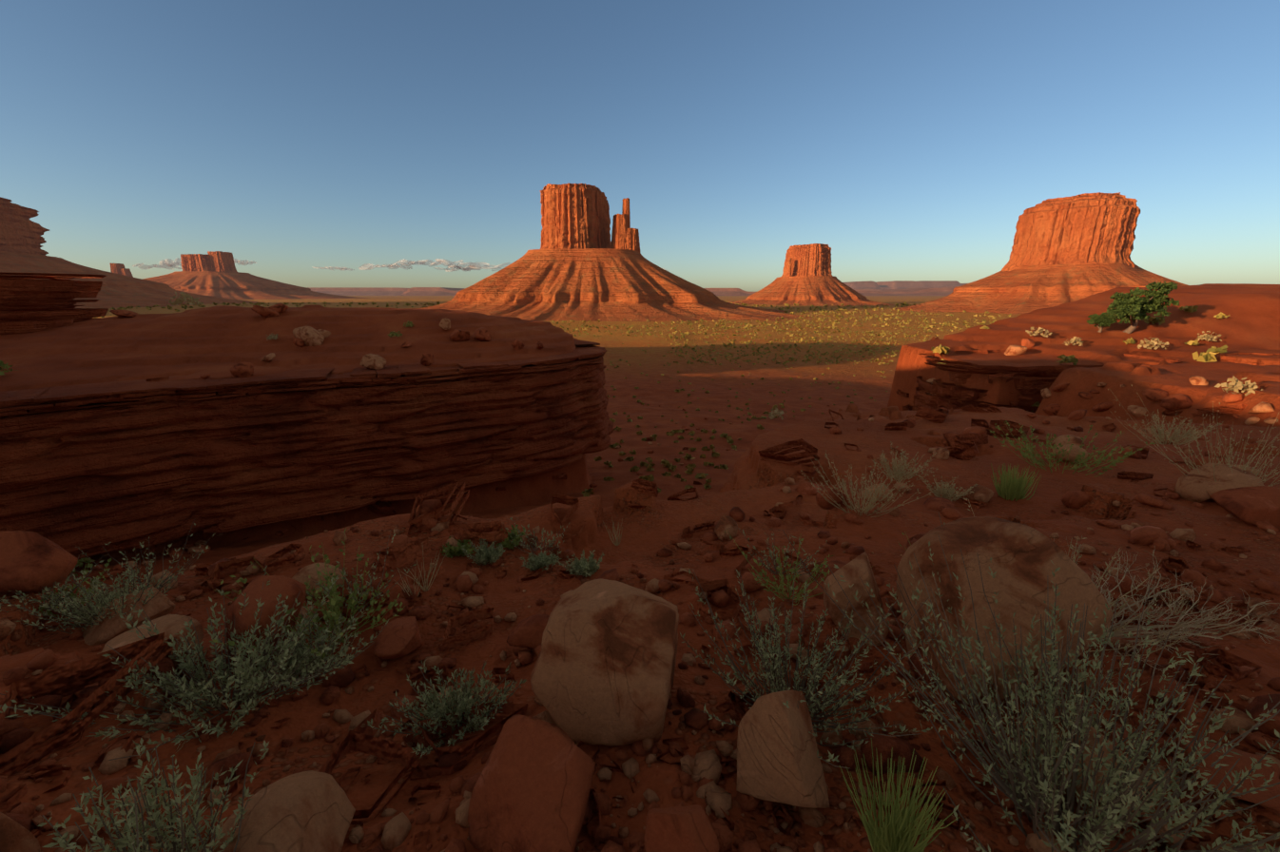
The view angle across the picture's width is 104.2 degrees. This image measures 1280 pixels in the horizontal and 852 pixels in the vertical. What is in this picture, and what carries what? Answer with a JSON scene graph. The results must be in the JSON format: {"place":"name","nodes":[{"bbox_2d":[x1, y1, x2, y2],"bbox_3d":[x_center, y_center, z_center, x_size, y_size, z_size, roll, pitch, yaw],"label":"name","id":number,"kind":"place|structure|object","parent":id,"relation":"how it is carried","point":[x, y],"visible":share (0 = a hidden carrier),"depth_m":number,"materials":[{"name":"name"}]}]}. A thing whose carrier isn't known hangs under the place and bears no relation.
{"place":"outdoors","nodes":[
{"label":"outdoors","id":0,"kind":"place"},
{"bbox_2d":[109,263,133,277],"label":"butte","id":1,"kind":"object","parent":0,"point":[119,268],"visible":0.65,"depth_m":6247.39,"materials":[{"name":"stone"}]},
{"bbox_2d":[0,251,259,308],"bbox_3d":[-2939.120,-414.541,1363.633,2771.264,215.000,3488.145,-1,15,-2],"label":"talus slope","id":2,"kind":"structure","parent":0,"point":[118,290],"depth_m":2089.17,"materials":[{"name":"stone"}]},
{"bbox_2d":[0,196,49,255],"bbox_3d":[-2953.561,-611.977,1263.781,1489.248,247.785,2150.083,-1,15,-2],"label":"butte","id":3,"kind":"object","parent":2,"relation":"on","point":[21,231],"visible":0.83,"depth_m":2068.69,"materials":[{"name":"stone"}]},
{"bbox_2d":[142,271,368,299],"bbox_3d":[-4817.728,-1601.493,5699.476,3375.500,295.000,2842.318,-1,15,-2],"label":"talus slope","id":4,"kind":"structure","parent":0,"point":[237,285],"depth_m":5240.52,"materials":[{"name":"stone"}]},
{"bbox_2d":[180,251,237,271],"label":"castle butte","id":5,"kind":"object","parent":4,"relation":"on","point":[217,261],"visible":0.9,"depth_m":5452.80,"materials":[{"name":"stone"}]},
{"bbox_2d":[307,287,409,295],"bbox_3d":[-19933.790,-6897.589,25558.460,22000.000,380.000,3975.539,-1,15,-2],"label":"distant mesa","id":6,"kind":"structure","parent":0,"point":[368,291],"depth_m":24419.85,"materials":[{"name":"brown stone"}]},
{"bbox_2d":[133,257,669,271],"bbox_3d":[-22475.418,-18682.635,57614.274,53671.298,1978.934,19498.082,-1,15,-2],"label":"cloud","id":7,"kind":"structure","parent":0,"point":[465,268],"depth_m":60603.43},
{"bbox_2d":[398,287,465,295],"bbox_3d":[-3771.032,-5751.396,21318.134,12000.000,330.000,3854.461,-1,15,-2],"label":"distant mesa","id":8,"kind":"structure","parent":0,"point":[429,291],"depth_m":19813.45,"materials":[{"name":"brown stone"}]},
{"bbox_2d":[417,248,813,321],"bbox_3d":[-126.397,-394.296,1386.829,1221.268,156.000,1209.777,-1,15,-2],"label":"talus slope","id":9,"kind":"structure","parent":0,"point":[600,284],"depth_m":1077.20,"materials":[{"name":"stone"}]},
{"bbox_2d":[540,183,640,253],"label":"butte","id":10,"kind":"object","parent":9,"relation":"on","point":[575,216],"visible":0.79,"depth_m":1215.88,"materials":[{"name":"stone"}]},
{"bbox_2d":[0,283,1279,851],"bbox_3d":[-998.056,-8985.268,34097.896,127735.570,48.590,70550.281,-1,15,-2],"label":"ground","id":11,"kind":"structure","parent":0,"point":[198,342],"depth_m":7.24,"materials":[{"name":"soil"}]},
{"bbox_2d":[0,356,613,562],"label":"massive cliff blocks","id":12,"kind":"object","parent":11,"relation":"on","point":[91,483],"visible":0.85,"depth_m":27.93,"materials":[{"name":"stone"}]},
{"bbox_2d":[0,320,1155,851],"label":"green plants","id":13,"kind":"object","parent":11,"relation":"on","point":[896,830],"visible":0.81,"depth_m":3.04,"materials":[{"name":"green plant"}]},
{"bbox_2d":[0,318,1279,851],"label":"boulders","id":14,"kind":"object","parent":11,"relation":"on","point":[603,670],"visible":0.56,"depth_m":2.15,"materials":[{"name":"brown stone"}]},
{"bbox_2d":[0,302,1279,851],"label":"stones","id":15,"kind":"object","parent":11,"relation":"on","point":[529,787],"visible":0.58,"depth_m":2.28,"materials":[{"name":"red stone"}]},
{"bbox_2d":[0,373,1279,851],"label":"rock slabs","id":16,"kind":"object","parent":11,"relation":"on","point":[76,674],"visible":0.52,"depth_m":2.50,"materials":[{"name":"stone"}]},
{"bbox_2d":[0,271,1279,420],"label":"rock ledge","id":17,"kind":"object","parent":11,"relation":"on","point":[29,302],"visible":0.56,"depth_m":29.65,"materials":[{"name":"stone"}]},
{"bbox_2d":[0,513,1279,851],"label":"sagebrush leaves","id":18,"kind":"object","parent":11,"relation":"on","point":[546,561],"visible":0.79,"depth_m":1.97,"materials":[{"name":"green plant"}]},
{"bbox_2d":[95,301,1229,496],"bbox_3d":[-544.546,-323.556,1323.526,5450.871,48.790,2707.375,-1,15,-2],"label":"small shrubs","id":19,"kind":"object","parent":11,"relation":"on","point":[1207,357],"visible":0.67,"depth_m":380.65,"materials":[{"name":"green plant"}]},
{"bbox_2d":[168,291,1279,656],"bbox_3d":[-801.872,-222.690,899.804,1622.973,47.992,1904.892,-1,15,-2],"label":"grass tufts","id":20,"kind":"object","parent":11,"relation":"on","point":[1237,385],"visible":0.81,"depth_m":6.66,"materials":[{"name":"green plant"}]},
{"bbox_2d":[1086,281,1179,333],"bbox_3d":[35.733,-8.574,36.537,5.360,3.932,3.895,-1,15,-2],"label":"juniper tree","id":21,"kind":"object","parent":11,"relation":"on","point":[1134,306],"depth_m":35.79,"materials":[{"name":"green plant"}]},
{"bbox_2d":[1050,535,1279,674],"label":"dry shrub twigs","id":22,"kind":"object","parent":11,"relation":"on","point":[1177,626],"visible":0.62,"depth_m":2.82,"materials":[{"name":"grey plant"}]},
{"bbox_2d":[0,0,1279,291],"label":"sky","id":23,"kind":"structure","parent":0,"point":[910,140],"materials":[{"name":"blue"}]},
{"bbox_2d":[730,275,895,306],"bbox_3d":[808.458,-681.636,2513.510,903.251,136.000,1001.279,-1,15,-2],"label":"talus slope","id":24,"kind":"structure","parent":0,"point":[817,290],"depth_m":2330.40,"materials":[{"name":"stone"}]},
{"bbox_2d":[781,243,832,279],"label":"butte","id":25,"kind":"object","parent":24,"relation":"on","point":[809,260],"visible":0.85,"depth_m":2416.62,"materials":[{"name":"stone"}]},
{"bbox_2d":[704,288,953,295],"bbox_3d":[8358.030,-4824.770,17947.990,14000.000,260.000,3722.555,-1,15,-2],"label":"distant mesa","id":26,"kind":"structure","parent":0,"point":[883,292],"depth_m":16503.12,"materials":[{"name":"brown stone"}]},
{"bbox_2d":[843,280,967,290],"bbox_3d":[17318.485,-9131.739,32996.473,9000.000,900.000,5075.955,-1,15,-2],"label":"distant mesa","id":27,"kind":"structure","parent":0,"point":[893,284],"depth_m":31992.53,"materials":[{"name":"brown stone"}]},
{"bbox_2d":[853,286,956,290],"bbox_3d":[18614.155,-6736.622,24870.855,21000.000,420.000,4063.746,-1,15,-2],"label":"distant mesa","id":28,"kind":"structure","parent":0,"point":[911,287],"depth_m":23468.73,"materials":[{"name":"brown stone"}]},
{"bbox_2d":[895,262,1187,314],"bbox_3d":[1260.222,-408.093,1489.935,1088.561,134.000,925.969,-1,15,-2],"label":"talus slope","id":29,"kind":"structure","parent":0,"point":[1025,290],"depth_m":1318.41,"materials":[{"name":"stone"}]},
{"bbox_2d":[1000,192,1140,271],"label":"butte","id":30,"kind":"object","parent":29,"relation":"on","point":[1090,227],"visible":0.92,"depth_m":1353.52,"materials":[{"name":"stone"}]}
]}

